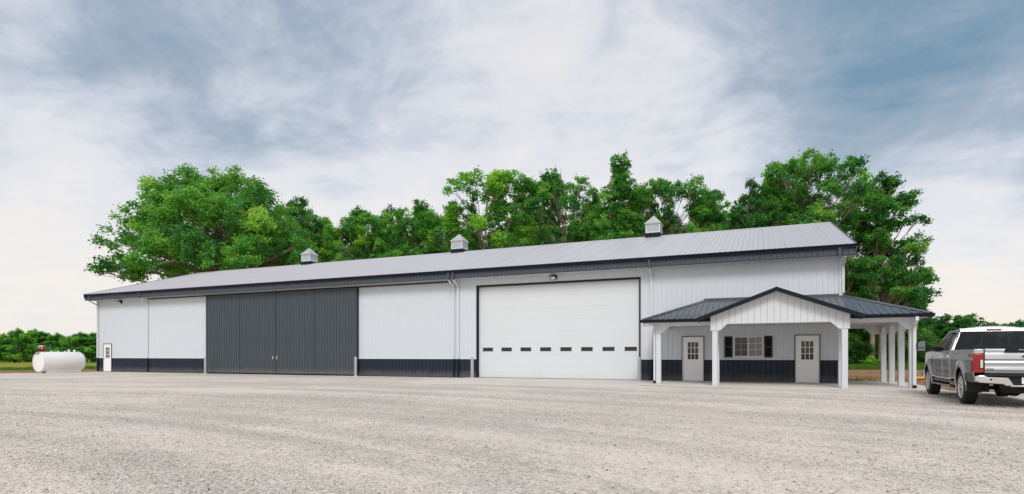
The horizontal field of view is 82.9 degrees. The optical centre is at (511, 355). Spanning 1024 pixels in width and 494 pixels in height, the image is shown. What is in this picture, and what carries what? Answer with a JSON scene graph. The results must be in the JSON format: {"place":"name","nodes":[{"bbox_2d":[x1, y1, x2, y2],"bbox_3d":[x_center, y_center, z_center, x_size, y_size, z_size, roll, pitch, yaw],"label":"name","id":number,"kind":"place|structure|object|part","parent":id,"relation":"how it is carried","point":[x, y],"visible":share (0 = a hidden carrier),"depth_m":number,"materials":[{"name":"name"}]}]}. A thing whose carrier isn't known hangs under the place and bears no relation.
{"place":"outdoors","nodes":[
{"label":"outdoors","id":0,"kind":"place"},
{"bbox_2d":[0,365,96,370],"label":"field grass","id":1,"kind":"structure","parent":0,"point":[32,368],"depth_m":57.19,"materials":[{"name":"green plant"}]},
{"bbox_2d":[0,360,922,370],"bbox_3d":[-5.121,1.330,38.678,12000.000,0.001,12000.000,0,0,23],"label":"ground","id":2,"kind":"structure","parent":0,"point":[7,364],"depth_m":85.72,"materials":[{"name":"green plant"}]},
{"bbox_2d":[0,338,9,360],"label":"distant tree","id":3,"kind":"object","parent":2,"relation":"on","point":[5,343],"visible":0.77,"depth_m":105.81,"materials":[{"name":"green plant"}]},
{"bbox_2d":[0,332,22,361],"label":"distant tree","id":4,"kind":"object","parent":2,"relation":"on","point":[2,335],"visible":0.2,"depth_m":117.56,"materials":[{"name":"green plant"}]},
{"bbox_2d":[0,327,39,362],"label":"distant tree","id":5,"kind":"object","parent":2,"relation":"on","point":[17,339],"visible":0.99,"depth_m":106.06,"materials":[{"name":"green plant"}]},
{"bbox_2d":[19,328,45,361],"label":"distant tree","id":6,"kind":"object","parent":2,"relation":"on","point":[32,333],"visible":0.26,"depth_m":119.42,"materials":[{"name":"green plant"}]},
{"bbox_2d":[22,331,59,358],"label":"distant tree","id":7,"kind":"object","parent":2,"relation":"on","point":[42,335],"visible":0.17,"depth_m":120.48,"materials":[{"name":"green plant"}]},
{"bbox_2d":[36,332,64,351],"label":"distant tree","id":8,"kind":"object","parent":2,"relation":"on","point":[55,341],"visible":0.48,"depth_m":109.43,"materials":[{"name":"green plant"}]},
{"bbox_2d":[53,335,79,351],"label":"distant tree","id":9,"kind":"object","parent":2,"relation":"on","point":[64,342],"visible":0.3,"depth_m":104.36,"materials":[{"name":"green plant"}]},
{"bbox_2d":[61,332,95,361],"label":"distant tree","id":10,"kind":"object","parent":2,"relation":"on","point":[77,340],"visible":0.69,"depth_m":103.59,"materials":[{"name":"green plant"}]},
{"bbox_2d":[85,337,96,361],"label":"distant tree","id":11,"kind":"object","parent":2,"relation":"on","point":[92,355],"visible":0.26,"depth_m":104.23,"materials":[{"name":"green plant"}]},
{"bbox_2d":[83,163,320,283],"bbox_3d":[-31.769,-9.303,61.929,23.888,21.923,23.051,0,0,3],"label":"broadleaf tree","id":12,"kind":"object","parent":2,"relation":"on","point":[225,229],"visible":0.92,"depth_m":57.21,"materials":[{"name":"green plant"}]},
{"bbox_2d":[267,195,332,253],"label":"broadleaf tree","id":13,"kind":"object","parent":2,"relation":"on","point":[307,219],"visible":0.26,"depth_m":82.38,"materials":[{"name":"green plant"}]},
{"bbox_2d":[310,216,349,261],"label":"broadleaf tree","id":14,"kind":"object","parent":2,"relation":"on","point":[327,221],"visible":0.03,"depth_m":87.99,"materials":[{"name":"green plant"}]},
{"bbox_2d":[312,205,390,262],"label":"broadleaf tree","id":15,"kind":"object","parent":2,"relation":"on","point":[356,222],"visible":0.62,"depth_m":75.53,"materials":[{"name":"green plant"}]},
{"bbox_2d":[340,231,366,259],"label":"broadleaf tree","id":16,"kind":"object","parent":2,"relation":"on","point":[347,246],"visible":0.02,"depth_m":105.31,"materials":[{"name":"green plant"}]},
{"bbox_2d":[367,203,415,258],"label":"broadleaf tree","id":17,"kind":"object","parent":2,"relation":"on","point":[389,236],"visible":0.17,"depth_m":78.31,"materials":[{"name":"green plant"}]},
{"bbox_2d":[376,199,450,257],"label":"broadleaf tree","id":18,"kind":"object","parent":2,"relation":"on","point":[424,223],"visible":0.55,"depth_m":69.27,"materials":[{"name":"green plant"}]},
{"bbox_2d":[424,213,485,250],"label":"broadleaf tree","id":19,"kind":"object","parent":2,"relation":"on","point":[441,243],"visible":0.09,"depth_m":76.87,"materials":[{"name":"green plant"}]},
{"bbox_2d":[439,165,541,250],"bbox_3d":[-2.180,-9.290,64.337,12.360,21.931,13.702,0,0,-7],"label":"broadleaf tree","id":20,"kind":"object","parent":2,"relation":"on","point":[496,185],"visible":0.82,"depth_m":62.39,"materials":[{"name":"green plant"}]},
{"bbox_2d":[481,225,516,247],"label":"broadleaf tree","id":21,"kind":"object","parent":2,"relation":"on","point":[502,229],"visible":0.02,"depth_m":90.56,"materials":[{"name":"green plant"}]},
{"bbox_2d":[83,216,935,387],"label":"barn","id":22,"kind":"structure","parent":2,"relation":"on","point":[768,304],"depth_m":31.11,"materials":[{"name":"white metal"}]},
{"bbox_2d":[103,343,111,371],"bbox_3d":[-30.899,0.153,44.326,1.000,2.135,0.135,0,0,23],"label":"walk door","id":23,"kind":"structure","parent":22,"relation":"in","point":[107,348],"depth_m":44.33,"materials":[{"name":"white paint"}]},
{"bbox_2d":[206,292,274,373],"bbox_3d":[-18.116,-1.447,38.659,6.284,5.265,0.195,0,0,23],"label":"sliding door","id":24,"kind":"structure","parent":22,"relation":"in","point":[240,328],"depth_m":38.53,"materials":[{"name":"grey metal"}]},
{"bbox_2d":[275,288,357,374],"bbox_3d":[-12.265,-1.447,36.139,6.434,5.265,0.195,0,0,23],"label":"sliding door","id":25,"kind":"structure","parent":22,"relation":"in","point":[316,331],"depth_m":36.02,"materials":[{"name":"grey metal"}]},
{"bbox_2d":[476,277,640,379],"bbox_3d":[2.202,-1.310,30.171,8.960,5.060,0.236,0,0,23],"label":"overhead door","id":26,"kind":"structure","parent":22,"relation":"in","point":[574,329],"depth_m":30.09,"materials":[{"name":"metal"}]},
{"bbox_2d":[682,336,703,380],"bbox_3d":[8.531,0.153,27.348,1.020,2.135,0.135,0,0,23],"label":"walk door","id":27,"kind":"structure","parent":22,"relation":"in","point":[692,346],"depth_m":27.35,"materials":[{"name":"white metal"}]},
{"bbox_2d":[733,336,763,357],"bbox_3d":[10.750,-0.390,26.395,1.330,1.020,0.110,0,0,23],"label":"window","id":28,"kind":"structure","parent":22,"relation":"in","point":[743,346],"depth_m":26.38,"materials":[{"name":"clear glass"}]},
{"bbox_2d":[794,334,819,382],"bbox_3d":[12.954,0.153,25.444,1.010,2.135,0.135,0,0,23],"label":"walk door","id":29,"kind":"structure","parent":22,"relation":"in","point":[807,348],"depth_m":25.45,"materials":[{"name":"white metal"}]},
{"bbox_2d":[487,204,565,247],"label":"broadleaf tree","id":30,"kind":"object","parent":2,"relation":"on","point":[532,215],"visible":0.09,"depth_m":76.10,"materials":[{"name":"green plant"}]},
{"bbox_2d":[509,165,603,246],"bbox_3d":[5.108,-9.503,65.005,10.994,22.372,12.188,0,0,3],"label":"broadleaf tree","id":31,"kind":"object","parent":2,"relation":"on","point":[555,196],"visible":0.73,"depth_m":63.67,"materials":[{"name":"green plant"}]},
{"bbox_2d":[571,200,609,240],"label":"broadleaf tree","id":32,"kind":"object","parent":2,"relation":"on","point":[585,212],"visible":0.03,"depth_m":69.17,"materials":[{"name":"green plant"}]},
{"bbox_2d":[590,149,645,240],"bbox_3d":[11.121,-9.746,60.173,10.596,22.742,7.990,0,0,8],"label":"pointed tree","id":33,"kind":"object","parent":2,"relation":"on","point":[615,225],"visible":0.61,"depth_m":59.10,"materials":[{"name":"green plant"}]},
{"bbox_2d":[599,189,657,235],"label":"broadleaf tree","id":34,"kind":"object","parent":2,"relation":"on","point":[650,202],"visible":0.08,"depth_m":61.46,"materials":[{"name":"green plant"}]},
{"bbox_2d":[628,174,726,237],"bbox_3d":[16.633,-8.473,60.910,10.770,20.244,9.715,0,0,-17],"label":"broadleaf tree","id":35,"kind":"object","parent":2,"relation":"on","point":[660,189],"visible":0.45,"depth_m":59.51,"materials":[{"name":"green plant"}]},
{"bbox_2d":[670,216,689,233],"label":"broadleaf tree","id":36,"kind":"object","parent":2,"relation":"on","point":[679,226],"visible":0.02,"depth_m":77.26,"materials":[{"name":"green plant"}]},
{"bbox_2d":[674,187,736,233],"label":"broadleaf tree","id":37,"kind":"object","parent":2,"relation":"on","point":[706,218],"visible":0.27,"depth_m":60.65,"materials":[{"name":"green plant"}]},
{"bbox_2d":[713,177,788,230],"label":"broadleaf tree","id":38,"kind":"object","parent":2,"relation":"on","point":[764,214],"visible":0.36,"depth_m":55.84,"materials":[{"name":"green plant"}]},
{"bbox_2d":[737,177,816,228],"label":"broadleaf tree","id":39,"kind":"object","parent":2,"relation":"on","point":[780,191],"visible":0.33,"depth_m":56.12,"materials":[{"name":"green plant"}]},
{"bbox_2d":[643,380,948,390],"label":"porch slab","id":40,"kind":"structure","parent":2,"relation":"on","point":[874,385],"depth_m":23.96,"materials":[{"name":"concrete"}]},
{"bbox_2d":[743,147,878,236],"bbox_3d":[28.663,-8.893,55.916,11.412,21.111,10.294,0,0,33],"label":"broadleaf tree","id":41,"kind":"object","parent":2,"relation":"on","point":[802,174],"visible":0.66,"depth_m":53.80,"materials":[{"name":"green plant"}]},
{"bbox_2d":[824,181,897,298],"bbox_3d":[34.691,-8.259,60.089,9.744,19.731,8.980,0,0,-17],"label":"broadleaf tree","id":42,"kind":"object","parent":2,"relation":"on","point":[852,274],"visible":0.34,"depth_m":57.55,"materials":[{"name":"green plant"}]},
{"bbox_2d":[848,332,879,364],"bbox_3d":[35.059,-0.460,59.679,4.747,3.960,4.907,0,0,23],"label":"bush","id":43,"kind":"object","parent":2,"relation":"on","point":[856,346],"visible":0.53,"depth_m":58.43,"materials":[{"name":"green plant"}]},
{"bbox_2d":[848,328,887,363],"bbox_3d":[37.880,-0.969,63.074,6.103,5.091,6.309,0,0,-34],"label":"bush","id":44,"kind":"object","parent":2,"relation":"on","point":[861,333],"visible":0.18,"depth_m":61.78,"materials":[{"name":"green plant"}]},
{"bbox_2d":[858,356,879,365],"bbox_3d":[35.168,0.677,56.823,2.034,1.429,2.103,0,0,11],"label":"bush","id":45,"kind":"object","parent":2,"relation":"on","point":[870,360],"visible":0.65,"depth_m":56.37,"materials":[{"name":"green plant"}]},
{"bbox_2d":[869,249,876,357],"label":"tree trunk","id":46,"kind":"object","parent":2,"relation":"on","point":[872,339],"visible":0.26,"depth_m":58.30,"materials":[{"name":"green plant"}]},
{"bbox_2d":[875,335,907,362],"bbox_3d":[39.867,-0.715,64.159,5.608,4.526,5.425,0,0,-1],"label":"bush","id":47,"kind":"object","parent":2,"relation":"on","point":[896,347],"visible":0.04,"depth_m":62.70,"materials":[{"name":"green plant"}]},
{"bbox_2d":[845,169,941,359],"bbox_3d":[37.256,-8.643,59.377,10.902,20.520,10.420,0,0,-43],"label":"broadleaf tree","id":48,"kind":"object","parent":2,"relation":"on","point":[887,272],"visible":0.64,"depth_m":57.46,"materials":[{"name":"green plant"}]},
{"bbox_2d":[862,264,932,336],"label":"understory tree","id":49,"kind":"object","parent":2,"relation":"on","point":[903,299],"depth_m":67.25,"materials":[{"name":"green plant"}]},
{"bbox_2d":[884,277,921,339],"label":"understory tree","id":50,"kind":"object","parent":2,"relation":"on","point":[917,335],"visible":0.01,"depth_m":69.81,"materials":[{"name":"green plant"}]},
{"bbox_2d":[886,334,920,363],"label":"bush","id":51,"kind":"object","parent":2,"relation":"on","point":[906,347],"visible":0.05,"depth_m":67.03,"materials":[{"name":"green plant"}]},
{"bbox_2d":[899,268,932,334],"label":"understory tree","id":52,"kind":"object","parent":2,"relation":"on","point":[927,333],"visible":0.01,"depth_m":74.25,"materials":[{"name":"green plant"}]},
{"bbox_2d":[897,333,937,362],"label":"bush","id":53,"kind":"object","parent":2,"relation":"on","point":[925,337],"visible":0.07,"depth_m":72.44,"materials":[{"name":"green plant"}]},
{"bbox_2d":[907,331,942,362],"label":"bush","id":54,"kind":"object","parent":2,"relation":"on","point":[938,341],"visible":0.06,"depth_m":75.74,"materials":[{"name":"green plant"}]},
{"bbox_2d":[930,321,944,334],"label":"distant tree","id":55,"kind":"object","parent":2,"relation":"on","point":[937,325],"visible":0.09,"depth_m":121.48,"materials":[{"name":"green plant"}]},
{"bbox_2d":[921,313,955,361],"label":"distant tree","id":56,"kind":"object","parent":2,"relation":"on","point":[945,318],"visible":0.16,"depth_m":120.70,"materials":[{"name":"green plant"}]},
{"bbox_2d":[936,315,977,340],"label":"distant tree","id":57,"kind":"object","parent":2,"relation":"on","point":[957,320],"visible":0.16,"depth_m":117.16,"materials":[{"name":"green plant"}]},
{"bbox_2d":[959,313,985,327],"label":"distant tree","id":58,"kind":"object","parent":2,"relation":"on","point":[973,315],"visible":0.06,"depth_m":124.84,"materials":[{"name":"green plant"}]},
{"bbox_2d":[971,321,991,325],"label":"distant tree","id":59,"kind":"object","parent":2,"relation":"on","point":[986,324],"visible":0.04,"depth_m":116.78,"materials":[{"name":"green plant"}]},
{"bbox_2d":[990,321,1000,325],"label":"distant tree","id":60,"kind":"object","parent":2,"relation":"on","point":[994,324],"visible":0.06,"depth_m":124.30,"materials":[{"name":"green plant"}]},
{"bbox_2d":[1003,322,1022,326],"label":"distant tree","id":61,"kind":"object","parent":2,"relation":"on","point":[1010,324],"visible":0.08,"depth_m":127.11,"materials":[{"name":"green plant"}]},
{"bbox_2d":[1009,319,1023,325],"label":"distant tree","id":62,"kind":"object","parent":2,"relation":"on","point":[1019,322],"visible":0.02,"depth_m":132.93,"materials":[{"name":"green plant"}]},
{"bbox_2d":[0,369,994,391],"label":"bare soil","id":63,"kind":"structure","parent":0,"point":[870,374],"depth_m":35.89,"materials":[{"name":"brown soil"}]},
{"bbox_2d":[848,377,906,380],"bbox_3d":[17.472,1.135,29.234,4.768,0.210,3.064,0,0,23],"label":"weed patch","id":64,"kind":"object","parent":63,"relation":"on","point":[868,378],"visible":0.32,"depth_m":28.86,"materials":[{"name":"green plant"}]},
{"bbox_2d":[0,371,1023,493],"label":"gravel lot","id":65,"kind":"structure","parent":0,"point":[184,384],"depth_m":8.69,"materials":[{"name":"grey gravel"}]},
{"bbox_2d":[32,346,85,372],"bbox_3d":[-31.864,0.280,40.922,1.388,1.920,2.870,0,0,23],"label":"fuel tank","id":66,"kind":"object","parent":65,"relation":"on","point":[74,361],"visible":1,"depth_m":40.31,"materials":[{"name":"white metal"}]},
{"bbox_2d":[202,357,208,373],"bbox_3d":[-20.570,0.745,38.907,0.380,1.350,0.374,0,0,23],"label":"bollard","id":67,"kind":"object","parent":65,"relation":"on","point":[205,365],"visible":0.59,"depth_m":38.84,"materials":[{"name":"metal"}]},
{"bbox_2d":[352,357,358,376],"bbox_3d":[-9.163,0.745,33.995,0.380,1.350,0.374,0,0,23],"label":"bollard","id":68,"kind":"object","parent":65,"relation":"on","point":[355,366],"visible":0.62,"depth_m":33.93,"materials":[{"name":"metal"}]},
{"bbox_2d":[916,326,1023,403],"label":"pickup truck","id":69,"kind":"object","parent":65,"relation":"on","point":[970,363],"visible":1,"depth_m":15.18,"materials":[{"name":"silver metal"}]},
{"bbox_3d":[12.567,0.256,17.096,0.098,0.811,1.045,0,0,26],"label":"front door","id":70,"kind":"part","parent":69,"relation":"part of","materials":[{"name":"silver metal"}]},
{"bbox_3d":[12.719,-0.406,17.042,0.209,0.499,1.070,0,0,26],"label":"side window","id":71,"kind":"part","parent":69,"relation":"part of","materials":[{"name":"grey glass"}]},
{"bbox_3d":[12.134,0.256,16.212,0.098,0.811,0.885,0,0,26],"label":"rear door","id":72,"kind":"part","parent":69,"relation":"part of","materials":[{"name":"silver metal"}]},
{"bbox_3d":[12.336,-0.406,16.260,0.209,0.499,0.550,0,0,26],"label":"side window","id":73,"kind":"part","parent":69,"relation":"part of","materials":[{"name":"grey glass"}]},
{"bbox_3d":[12.873,-0.402,15.474,1.741,0.500,0.192,0,0,26],"label":"rear window","id":74,"kind":"part","parent":69,"relation":"part of","materials":[{"name":"black glass"}]},
{"bbox_2d":[0,0,1023,337],"label":"sky","id":75,"kind":"structure","parent":0,"point":[340,106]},
{"bbox_2d":[401,377,652,387],"bbox_3d":[1.037,1.315,27.099,10.470,0.210,6.600,0,0,23],"label":"concrete apron","id":76,"kind":"object","parent":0,"point":[561,382],"visible":0.53,"depth_m":25.99,"materials":[{"name":"grey concrete"}]},
{"bbox_2d":[471,357,473,377],"bbox_3d":[-2.127,0.745,30.966,0.380,1.350,0.374,0,0,23],"label":"bollard","id":77,"kind":"object","parent":76,"relation":"on","point":[472,367],"visible":0.56,"depth_m":30.89,"materials":[{"name":"metal"}]},
{"bbox_2d":[638,357,640,380],"bbox_3d":[6.038,0.745,27.450,0.380,1.350,0.374,0,0,23],"label":"bollard","id":78,"kind":"object","parent":76,"relation":"on","point":[639,368],"visible":0.59,"depth_m":27.37,"materials":[{"name":"metal"}]},
{"bbox_2d":[848,362,924,369],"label":"tall grass","id":79,"kind":"structure","parent":0,"point":[871,366],"depth_m":52.68,"materials":[{"name":"green plant"}]},
{"bbox_2d":[916,377,924,380],"bbox_3d":[18.746,0.931,25.808,1.500,0.416,0.406,0,0,23],"label":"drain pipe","id":80,"kind":"object","parent":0,"point":[919,378],"visible":0.12,"depth_m":25.89,"materials":[{"name":"plastic"}]}
]}

